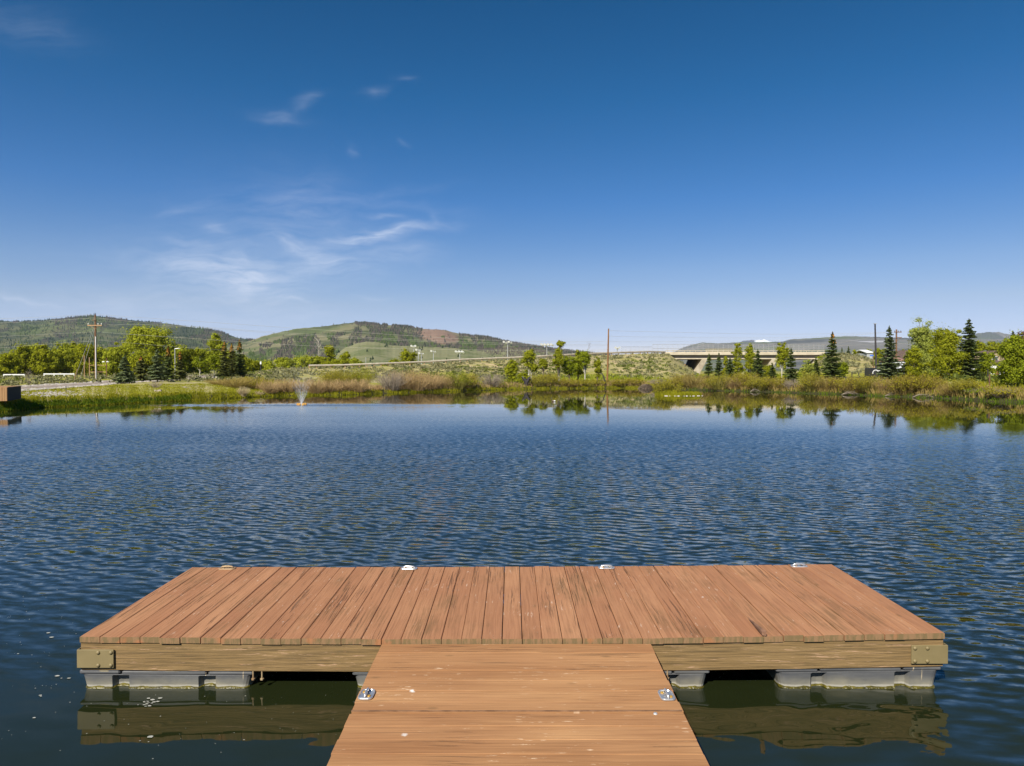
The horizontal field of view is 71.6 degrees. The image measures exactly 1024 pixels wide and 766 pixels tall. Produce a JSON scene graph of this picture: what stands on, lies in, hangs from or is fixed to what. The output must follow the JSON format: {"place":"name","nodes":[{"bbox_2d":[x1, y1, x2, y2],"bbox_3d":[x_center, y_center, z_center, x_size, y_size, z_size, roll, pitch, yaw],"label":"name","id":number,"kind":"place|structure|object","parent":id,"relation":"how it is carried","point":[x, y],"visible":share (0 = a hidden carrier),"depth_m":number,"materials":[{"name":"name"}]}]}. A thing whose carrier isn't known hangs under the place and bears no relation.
{"place":"outdoors","nodes":[
{"label":"outdoors","id":0,"kind":"place"},
{"bbox_2d":[16,374,216,390],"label":"gravel road","id":1,"kind":"structure","parent":0,"point":[51,386],"depth_m":57.78,"materials":[{"name":"grey gravel"}]},
{"bbox_2d":[0,317,247,359],"bbox_3d":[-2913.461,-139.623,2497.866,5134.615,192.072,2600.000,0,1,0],"label":"hills","id":2,"kind":"structure","parent":0,"point":[110,329],"depth_m":2111.70,"materials":[{"name":"green plant"}]},
{"bbox_2d":[0,314,252,364],"bbox_3d":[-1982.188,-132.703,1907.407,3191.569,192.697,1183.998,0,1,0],"label":"hill forest","id":3,"kind":"object","parent":2,"relation":"on","point":[88,319],"visible":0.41,"depth_m":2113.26,"materials":[{"name":"green plant"}]},
{"bbox_2d":[213,322,598,370],"bbox_3d":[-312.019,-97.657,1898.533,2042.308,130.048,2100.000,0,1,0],"label":"hills","id":4,"kind":"structure","parent":0,"point":[434,334],"depth_m":1636.07,"materials":[{"name":"green plant"}]},
{"bbox_2d":[230,321,682,363],"bbox_3d":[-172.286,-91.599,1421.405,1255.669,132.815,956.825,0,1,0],"label":"hill forest","id":5,"kind":"object","parent":4,"relation":"on","point":[392,328],"visible":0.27,"depth_m":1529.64,"materials":[{"name":"green plant"}]},
{"bbox_2d":[334,342,518,366],"bbox_3d":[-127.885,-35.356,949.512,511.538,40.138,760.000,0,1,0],"label":"hills","id":6,"kind":"structure","parent":0,"point":[379,352],"depth_m":838.67,"materials":[{"name":"green plant"}]},
{"bbox_2d":[0,388,1023,765],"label":"pond water","id":7,"kind":"structure","parent":0,"point":[914,506],"depth_m":10.60,"materials":[{"name":"blue liquid"}]},
{"bbox_2d":[77,563,947,688],"bbox_3d":[0.002,2.090,5.911,6.164,0.737,1.798,0,1,0],"label":"floating dock","id":8,"kind":"object","parent":7,"relation":"on","point":[805,626],"visible":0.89,"depth_m":5.32,"materials":[{"name":"brown wood"}]},
{"bbox_2d":[327,644,708,765],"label":"gangway ramp","id":9,"kind":"structure","parent":8,"relation":"attached to","point":[517,705],"depth_m":4.06,"materials":[{"name":"brown wood"}]},
{"bbox_2d":[0,354,1023,406],"bbox_3d":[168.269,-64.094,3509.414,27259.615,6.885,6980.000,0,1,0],"label":"ground","id":10,"kind":"structure","parent":0,"point":[590,371],"depth_m":96.60,"materials":[{"name":"green plant"}]},
{"bbox_2d":[0,386,20,400],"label":"timber box","id":11,"kind":"object","parent":10,"relation":"on","point":[8,393],"visible":1,"depth_m":39.32,"materials":[{"name":"brown wood"}]},
{"bbox_2d":[0,350,23,375],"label":"cottonwood tree","id":12,"kind":"object","parent":10,"relation":"on","point":[8,365],"visible":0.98,"depth_m":117.31,"materials":[{"name":"green plant"}]},
{"bbox_2d":[9,342,36,374],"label":"cottonwood tree","id":13,"kind":"object","parent":10,"relation":"on","point":[22,352],"visible":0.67,"depth_m":123.32,"materials":[{"name":"green plant"}]},
{"bbox_2d":[28,343,56,374],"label":"cottonwood tree","id":14,"kind":"object","parent":10,"relation":"on","point":[43,355],"visible":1,"depth_m":121.18,"materials":[{"name":"green plant"}]},
{"bbox_2d":[52,339,77,374],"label":"cottonwood tree","id":15,"kind":"object","parent":10,"relation":"on","point":[63,353],"visible":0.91,"depth_m":125.26,"materials":[{"name":"green plant"}]},
{"bbox_2d":[70,341,101,373],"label":"cottonwood tree","id":16,"kind":"object","parent":10,"relation":"on","point":[80,350],"visible":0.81,"depth_m":123.03,"materials":[{"name":"green plant"}]},
{"bbox_2d":[73,313,101,380],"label":"utility pole","id":17,"kind":"object","parent":10,"relation":"on","point":[95,338],"visible":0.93,"depth_m":75.81,"materials":[{"name":"brown wood"}]},
{"bbox_2d":[0,390,218,412],"bbox_3d":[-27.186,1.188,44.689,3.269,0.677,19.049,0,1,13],"label":"shore grass","id":18,"kind":"structure","parent":10,"relation":"on","point":[20,405],"depth_m":45.41,"materials":[{"name":"green plant"}]},
{"bbox_2d":[94,346,127,374],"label":"cottonwood tree","id":19,"kind":"object","parent":10,"relation":"on","point":[113,355],"visible":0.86,"depth_m":121.25,"materials":[{"name":"green plant"}]},
{"bbox_2d":[111,355,137,383],"bbox_3d":[-33.789,-1.141,61.961,2.063,2.669,1.866,0,1,0],"label":"spruce tree","id":20,"kind":"object","parent":10,"relation":"on","point":[125,375],"visible":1,"depth_m":61.82,"materials":[{"name":"green plant"}]},
{"bbox_2d":[1,383,258,404],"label":"meadow grass","id":21,"kind":"structure","parent":10,"relation":"on","point":[113,389],"depth_m":52.33,"materials":[{"name":"green plant"}]},
{"bbox_2d":[118,353,152,374],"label":"cottonwood tree","id":22,"kind":"object","parent":10,"relation":"on","point":[133,360],"visible":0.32,"depth_m":111.11,"materials":[{"name":"green plant"}]},
{"bbox_2d":[0,369,273,385],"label":"sagebrush","id":23,"kind":"object","parent":10,"relation":"on","point":[51,380],"visible":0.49,"depth_m":79.15,"materials":[{"name":"green plant"}]},
{"bbox_2d":[133,355,150,380],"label":"spruce tree","id":24,"kind":"object","parent":10,"relation":"on","point":[140,369],"visible":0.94,"depth_m":69.78,"materials":[{"name":"green plant"}]},
{"bbox_2d":[119,321,176,374],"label":"cottonwood tree","id":25,"kind":"object","parent":10,"relation":"on","point":[154,340],"visible":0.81,"depth_m":118.03,"materials":[{"name":"green plant"}]},
{"bbox_2d":[144,349,169,381],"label":"spruce tree","id":26,"kind":"object","parent":10,"relation":"on","point":[157,372],"visible":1,"depth_m":67.80,"materials":[{"name":"green plant"}]},
{"bbox_2d":[162,345,178,380],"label":"spruce tree","id":27,"kind":"object","parent":10,"relation":"on","point":[168,362],"visible":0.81,"depth_m":71.91,"materials":[{"name":"green plant"}]},
{"bbox_2d":[163,342,189,374],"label":"cottonwood tree","id":28,"kind":"object","parent":10,"relation":"on","point":[174,355],"visible":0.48,"depth_m":118.99,"materials":[{"name":"green plant"}]},
{"bbox_2d":[174,352,187,378],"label":"spruce tree","id":29,"kind":"object","parent":10,"relation":"on","point":[180,370],"visible":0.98,"depth_m":75.87,"materials":[{"name":"green plant"}]},
{"bbox_2d":[182,348,198,372],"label":"cottonwood tree","id":30,"kind":"object","parent":10,"relation":"on","point":[189,359],"visible":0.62,"depth_m":123.35,"materials":[{"name":"green plant"}]},
{"bbox_2d":[194,347,212,373],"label":"cottonwood tree","id":31,"kind":"object","parent":10,"relation":"on","point":[203,353],"visible":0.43,"depth_m":125.52,"materials":[{"name":"green plant"}]},
{"bbox_2d":[205,353,221,377],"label":"young tree","id":32,"kind":"object","parent":10,"relation":"on","point":[214,358],"visible":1,"depth_m":85.65,"materials":[{"name":"green plant"}]},
{"bbox_2d":[206,332,228,372],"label":"cottonwood tree","id":33,"kind":"object","parent":10,"relation":"on","point":[215,339],"visible":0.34,"depth_m":127.18,"materials":[{"name":"green plant"}]},
{"bbox_2d":[215,341,233,377],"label":"spruce tree","id":34,"kind":"object","parent":10,"relation":"on","point":[225,371],"visible":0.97,"depth_m":85.84,"materials":[{"name":"green plant"}]},
{"bbox_2d":[228,343,241,376],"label":"spruce tree","id":35,"kind":"object","parent":10,"relation":"on","point":[232,365],"visible":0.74,"depth_m":89.88,"materials":[{"name":"green plant"}]},
{"bbox_2d":[216,376,256,387],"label":"willow shrub","id":36,"kind":"object","parent":10,"relation":"on","point":[240,382],"visible":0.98,"depth_m":61.64,"materials":[{"name":"plant"}]},
{"bbox_2d":[233,339,247,376],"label":"spruce tree","id":37,"kind":"object","parent":10,"relation":"on","point":[242,371],"visible":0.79,"depth_m":91.84,"materials":[{"name":"green plant"}]},
{"bbox_2d":[253,379,286,393],"bbox_3d":[-20.977,0.217,61.622,2.956,1.375,2.907,0,1,0],"label":"willow shrub","id":38,"kind":"object","parent":10,"relation":"on","point":[266,388],"visible":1,"depth_m":61.40,"materials":[{"name":"beige plant"}]},
{"bbox_2d":[297,353,318,367],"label":"cottonwood tree","id":39,"kind":"object","parent":10,"relation":"on","point":[308,361],"visible":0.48,"depth_m":147.13,"materials":[{"name":"green plant"}]},
{"bbox_2d":[301,378,332,393],"bbox_3d":[-17.692,0.146,63.957,3.328,1.584,3.266,0,1,0],"label":"willow shrub","id":40,"kind":"object","parent":10,"relation":"on","point":[317,387],"visible":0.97,"depth_m":63.54,"materials":[{"name":"beige plant"}]},
{"bbox_2d":[319,344,337,367],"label":"cottonwood tree","id":41,"kind":"object","parent":10,"relation":"on","point":[330,352],"visible":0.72,"depth_m":145.51,"materials":[{"name":"green plant"}]},
{"bbox_2d":[314,369,348,383],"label":"willow shrub","id":42,"kind":"object","parent":10,"relation":"on","point":[336,375],"visible":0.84,"depth_m":71.61,"materials":[{"name":"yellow plant"}]},
{"bbox_2d":[347,378,373,391],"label":"willow shrub","id":43,"kind":"object","parent":10,"relation":"on","point":[359,387],"visible":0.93,"depth_m":66.19,"materials":[{"name":"brown plant"}]},
{"bbox_2d":[347,367,380,383],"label":"willow shrub","id":44,"kind":"object","parent":10,"relation":"on","point":[365,375],"visible":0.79,"depth_m":73.51,"materials":[{"name":"green plant"}]},
{"bbox_2d":[372,369,409,389],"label":"willow shrub","id":45,"kind":"object","parent":10,"relation":"on","point":[390,384],"visible":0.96,"depth_m":69.75,"materials":[{"name":"brown plant"}]},
{"bbox_2d":[399,348,418,364],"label":"cottonwood tree","id":46,"kind":"object","parent":10,"relation":"on","point":[406,356],"visible":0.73,"depth_m":145.49,"materials":[{"name":"green plant"}]},
{"bbox_2d":[400,368,437,390],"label":"willow shrub","id":47,"kind":"object","parent":10,"relation":"on","point":[420,385],"visible":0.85,"depth_m":71.78,"materials":[{"name":"brown plant"}]},
{"bbox_2d":[212,384,656,398],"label":"shore grass","id":48,"kind":"structure","parent":10,"relation":"on","point":[295,393],"depth_m":67.96,"materials":[{"name":"green plant"}]},
{"bbox_2d":[419,370,449,388],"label":"willow shrub","id":49,"kind":"object","parent":10,"relation":"on","point":[433,385],"visible":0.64,"depth_m":73.82,"materials":[{"name":"brown plant"}]},
{"bbox_2d":[444,370,473,388],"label":"willow shrub","id":50,"kind":"object","parent":10,"relation":"on","point":[459,384],"visible":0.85,"depth_m":75.98,"materials":[{"name":"green plant"}]},
{"bbox_2d":[271,379,670,392],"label":"undergrowth","id":51,"kind":"object","parent":10,"relation":"on","point":[377,387],"visible":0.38,"depth_m":79.75,"materials":[{"name":"plant"}]},
{"bbox_2d":[269,352,696,381],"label":"sagebrush","id":52,"kind":"object","parent":10,"relation":"on","point":[293,373],"visible":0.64,"depth_m":109.22,"materials":[{"name":"green plant"}]},
{"bbox_2d":[309,351,665,367],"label":"guardrail","id":53,"kind":"object","parent":10,"relation":"on","point":[467,359],"visible":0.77,"depth_m":126.16,"materials":[{"name":"metal"}]},
{"bbox_2d":[477,372,504,386],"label":"willow shrub","id":54,"kind":"object","parent":10,"relation":"on","point":[488,379],"visible":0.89,"depth_m":80.89,"materials":[{"name":"brown plant"}]},
{"bbox_2d":[503,359,519,382],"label":"shore tree","id":55,"kind":"object","parent":10,"relation":"on","point":[511,369],"visible":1,"depth_m":85.72,"materials":[{"name":"green plant"}]},
{"bbox_2d":[519,348,539,380],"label":"shore tree","id":56,"kind":"object","parent":10,"relation":"on","point":[528,359],"visible":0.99,"depth_m":87.22,"materials":[{"name":"green plant"}]},
{"bbox_2d":[393,357,670,379],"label":"sagebrush","id":57,"kind":"object","parent":10,"relation":"on","point":[555,369],"visible":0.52,"depth_m":106.87,"materials":[{"name":"green plant"}]},
{"bbox_2d":[529,372,552,385],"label":"willow shrub","id":58,"kind":"object","parent":10,"relation":"on","point":[538,379],"visible":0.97,"depth_m":85.13,"materials":[{"name":"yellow plant"}]},
{"bbox_2d":[444,373,672,387],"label":"undergrowth","id":59,"kind":"object","parent":10,"relation":"on","point":[614,377],"visible":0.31,"depth_m":97.09,"materials":[{"name":"green plant"}]},
{"bbox_2d":[560,355,581,380],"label":"shore tree","id":60,"kind":"object","parent":10,"relation":"on","point":[568,366],"visible":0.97,"depth_m":89.67,"materials":[{"name":"green plant"}]},
{"bbox_2d":[579,350,590,379],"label":"shore tree","id":61,"kind":"object","parent":10,"relation":"on","point":[585,360],"visible":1,"depth_m":88.75,"materials":[{"name":"green plant"}]},
{"bbox_2d":[678,372,707,386],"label":"willow shrub","id":62,"kind":"object","parent":10,"relation":"on","point":[693,381],"visible":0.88,"depth_m":80.87,"materials":[{"name":"plant"}]},
{"bbox_2d":[700,372,734,389],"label":"willow shrub","id":63,"kind":"object","parent":10,"relation":"on","point":[714,382],"visible":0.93,"depth_m":77.18,"materials":[{"name":"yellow plant"}]},
{"bbox_2d":[730,342,744,375],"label":"deciduous tree","id":64,"kind":"object","parent":10,"relation":"on","point":[737,352],"visible":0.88,"depth_m":95.72,"materials":[{"name":"green plant"}]},
{"bbox_2d":[655,350,824,373],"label":"road bridge","id":65,"kind":"structure","parent":10,"relation":"on","point":[696,361],"depth_m":147.46,"materials":[{"name":"concrete"}]},
{"bbox_2d":[653,344,823,351],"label":"guardrail","id":66,"kind":"object","parent":65,"relation":"on","point":[763,348],"visible":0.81,"depth_m":148.07,"materials":[{"name":"metal"}]},
{"bbox_2d":[728,371,762,386],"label":"willow shrub","id":67,"kind":"object","parent":10,"relation":"on","point":[744,379],"visible":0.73,"depth_m":75.67,"materials":[{"name":"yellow plant"}]},
{"bbox_2d":[742,343,755,380],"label":"deciduous tree","id":68,"kind":"object","parent":10,"relation":"on","point":[749,356],"visible":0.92,"depth_m":96.72,"materials":[{"name":"green plant"}]},
{"bbox_2d":[751,349,765,378],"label":"spruce tree","id":69,"kind":"object","parent":10,"relation":"on","point":[757,369],"visible":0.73,"depth_m":93.87,"materials":[{"name":"green plant"}]},
{"bbox_2d":[741,374,776,389],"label":"willow shrub","id":70,"kind":"object","parent":10,"relation":"on","point":[759,383],"visible":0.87,"depth_m":73.47,"materials":[{"name":"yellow plant"}]},
{"bbox_2d":[774,342,791,375],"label":"deciduous tree","id":71,"kind":"object","parent":10,"relation":"on","point":[782,352],"visible":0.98,"depth_m":92.66,"materials":[{"name":"green plant"}]},
{"bbox_2d":[781,348,799,382],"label":"spruce tree","id":72,"kind":"object","parent":10,"relation":"on","point":[792,374],"visible":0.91,"depth_m":89.80,"materials":[{"name":"green plant"}]},
{"bbox_2d":[796,370,824,391],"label":"willow shrub","id":73,"kind":"object","parent":10,"relation":"on","point":[811,386],"visible":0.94,"depth_m":68.47,"materials":[{"name":"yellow plant"}]},
{"bbox_2d":[819,331,844,380],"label":"spruce tree","id":74,"kind":"object","parent":10,"relation":"on","point":[831,370],"visible":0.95,"depth_m":87.76,"materials":[{"name":"green plant"}]},
{"bbox_2d":[650,378,1023,396],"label":"undergrowth","id":75,"kind":"object","parent":10,"relation":"on","point":[995,384],"visible":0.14,"depth_m":59.60,"materials":[{"name":"green plant"}]},
{"bbox_2d":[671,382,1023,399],"bbox_3d":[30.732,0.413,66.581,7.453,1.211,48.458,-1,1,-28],"label":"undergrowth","id":76,"kind":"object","parent":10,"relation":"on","point":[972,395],"visible":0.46,"depth_m":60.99,"materials":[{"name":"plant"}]},
{"bbox_2d":[817,352,879,373],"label":"sagebrush","id":77,"kind":"object","parent":10,"relation":"on","point":[850,363],"visible":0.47,"depth_m":128.64,"materials":[{"name":"green plant"}]},
{"bbox_2d":[834,374,873,392],"bbox_3d":[31.372,0.007,64.667,3.610,1.838,3.763,-1,1,-42],"label":"willow shrub","id":78,"kind":"object","parent":10,"relation":"on","point":[847,384],"visible":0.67,"depth_m":64.46,"materials":[{"name":"yellow plant"}]},
{"bbox_2d":[686,386,1023,402],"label":"shore grass","id":79,"kind":"structure","parent":10,"relation":"on","point":[941,396],"depth_m":58.96,"materials":[{"name":"green plant"}]},
{"bbox_2d":[848,373,885,391],"bbox_3d":[32.000,-0.028,63.354,3.588,1.704,3.263,0,1,15],"label":"willow shrub","id":80,"kind":"object","parent":10,"relation":"on","point":[865,383],"visible":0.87,"depth_m":62.93,"materials":[{"name":"yellow plant"}]},
{"bbox_2d":[874,325,904,379],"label":"spruce tree","id":81,"kind":"object","parent":10,"relation":"on","point":[889,368],"visible":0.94,"depth_m":83.74,"materials":[{"name":"green plant"}]},
{"bbox_2d":[880,373,920,394],"bbox_3d":[32.971,0.068,60.379,3.290,1.911,3.276,0,1,0],"label":"willow shrub","id":82,"kind":"object","parent":10,"relation":"on","point":[896,387],"visible":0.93,"depth_m":59.93,"materials":[{"name":"yellow plant"}]},
{"bbox_2d":[902,347,925,378],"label":"deciduous tree","id":83,"kind":"object","parent":10,"relation":"on","point":[912,359],"visible":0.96,"depth_m":81.71,"materials":[{"name":"green plant"}]},
{"bbox_2d":[894,370,935,392],"bbox_3d":[34.139,-0.135,59.953,3.260,1.969,3.637,1,1,26],"label":"willow shrub","id":84,"kind":"object","parent":10,"relation":"on","point":[914,383],"visible":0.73,"depth_m":59.42,"materials":[{"name":"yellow plant"}]},
{"bbox_2d":[903,315,938,377],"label":"deciduous tree","id":85,"kind":"object","parent":10,"relation":"on","point":[921,339],"visible":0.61,"depth_m":83.41,"materials":[{"name":"green plant"}]},
{"bbox_2d":[911,374,948,391],"bbox_3d":[34.910,0.009,59.349,2.979,1.608,3.202,1,1,39],"label":"willow shrub","id":86,"kind":"object","parent":10,"relation":"on","point":[937,382],"visible":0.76,"depth_m":58.88,"materials":[{"name":"yellow plant"}]},
{"bbox_2d":[870,358,1000,382],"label":"brush","id":87,"kind":"object","parent":10,"relation":"on","point":[956,376],"visible":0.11,"depth_m":71.13,"materials":[{"name":"green plant"}]},
{"bbox_2d":[925,323,974,378],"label":"deciduous tree","id":88,"kind":"object","parent":10,"relation":"on","point":[945,357],"visible":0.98,"depth_m":75.38,"materials":[{"name":"green plant"}]},
{"bbox_2d":[946,377,980,394],"bbox_3d":[35.122,0.179,55.173,2.627,1.497,2.594,0,1,0],"label":"willow shrub","id":89,"kind":"object","parent":10,"relation":"on","point":[964,384],"visible":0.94,"depth_m":54.97,"materials":[{"name":"yellow plant"}]},
{"bbox_2d":[951,319,990,378],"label":"spruce tree","id":90,"kind":"object","parent":10,"relation":"on","point":[968,345],"visible":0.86,"depth_m":75.72,"materials":[{"name":"green plant"}]},
{"bbox_2d":[972,349,998,379],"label":"deciduous tree","id":91,"kind":"object","parent":10,"relation":"on","point":[988,361],"visible":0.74,"depth_m":77.54,"materials":[{"name":"green plant"}]},
{"bbox_2d":[983,387,1020,397],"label":"willow shrub","id":92,"kind":"object","parent":10,"relation":"on","point":[997,393],"visible":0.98,"depth_m":50.77,"materials":[{"name":"yellow plant"}]},
{"bbox_2d":[991,329,1023,386],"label":"deciduous tree","id":93,"kind":"object","parent":10,"relation":"on","point":[1010,351],"visible":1,"depth_m":57.52,"materials":[{"name":"green plant"}]},
{"bbox_2d":[0,0,1023,354],"label":"sky","id":94,"kind":"structure","parent":0,"point":[522,171],"materials":[{"name":"blue"}]},
{"bbox_2d":[473,348,571,357],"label":"hills","id":95,"kind":"structure","parent":0,"point":[504,353],"depth_m":1194.75,"materials":[{"name":"green plant"}]},
{"bbox_2d":[477,346,574,357],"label":"hill forest","id":96,"kind":"object","parent":95,"relation":"on","point":[512,352],"visible":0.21,"depth_m":1209.59,"materials":[{"name":"green plant"}]},
{"bbox_2d":[675,336,1002,369],"bbox_3d":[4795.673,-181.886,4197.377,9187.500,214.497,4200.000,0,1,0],"label":"hills","id":97,"kind":"structure","parent":0,"point":[856,344],"depth_m":3722.88,"materials":[{"name":"green plant"}]},
{"bbox_2d":[970,332,1009,339],"bbox_3d":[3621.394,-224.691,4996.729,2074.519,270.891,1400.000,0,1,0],"label":"hills","id":98,"kind":"structure","parent":0,"point":[992,335],"depth_m":4946.54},
{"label":"islet ground","id":99,"kind":"structure","parent":0,"visible":0},
{"bbox_2d":[649,378,674,392],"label":"reed bush","id":100,"kind":"object","parent":99,"relation":"on","point":[662,387],"visible":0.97,"depth_m":62.47,"materials":[{"name":"yellow plant"}]},
{"bbox_2d":[654,389,701,395],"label":"islet grass","id":101,"kind":"structure","parent":99,"relation":"on","point":[673,393],"depth_m":62.18,"materials":[{"name":"green plant"}]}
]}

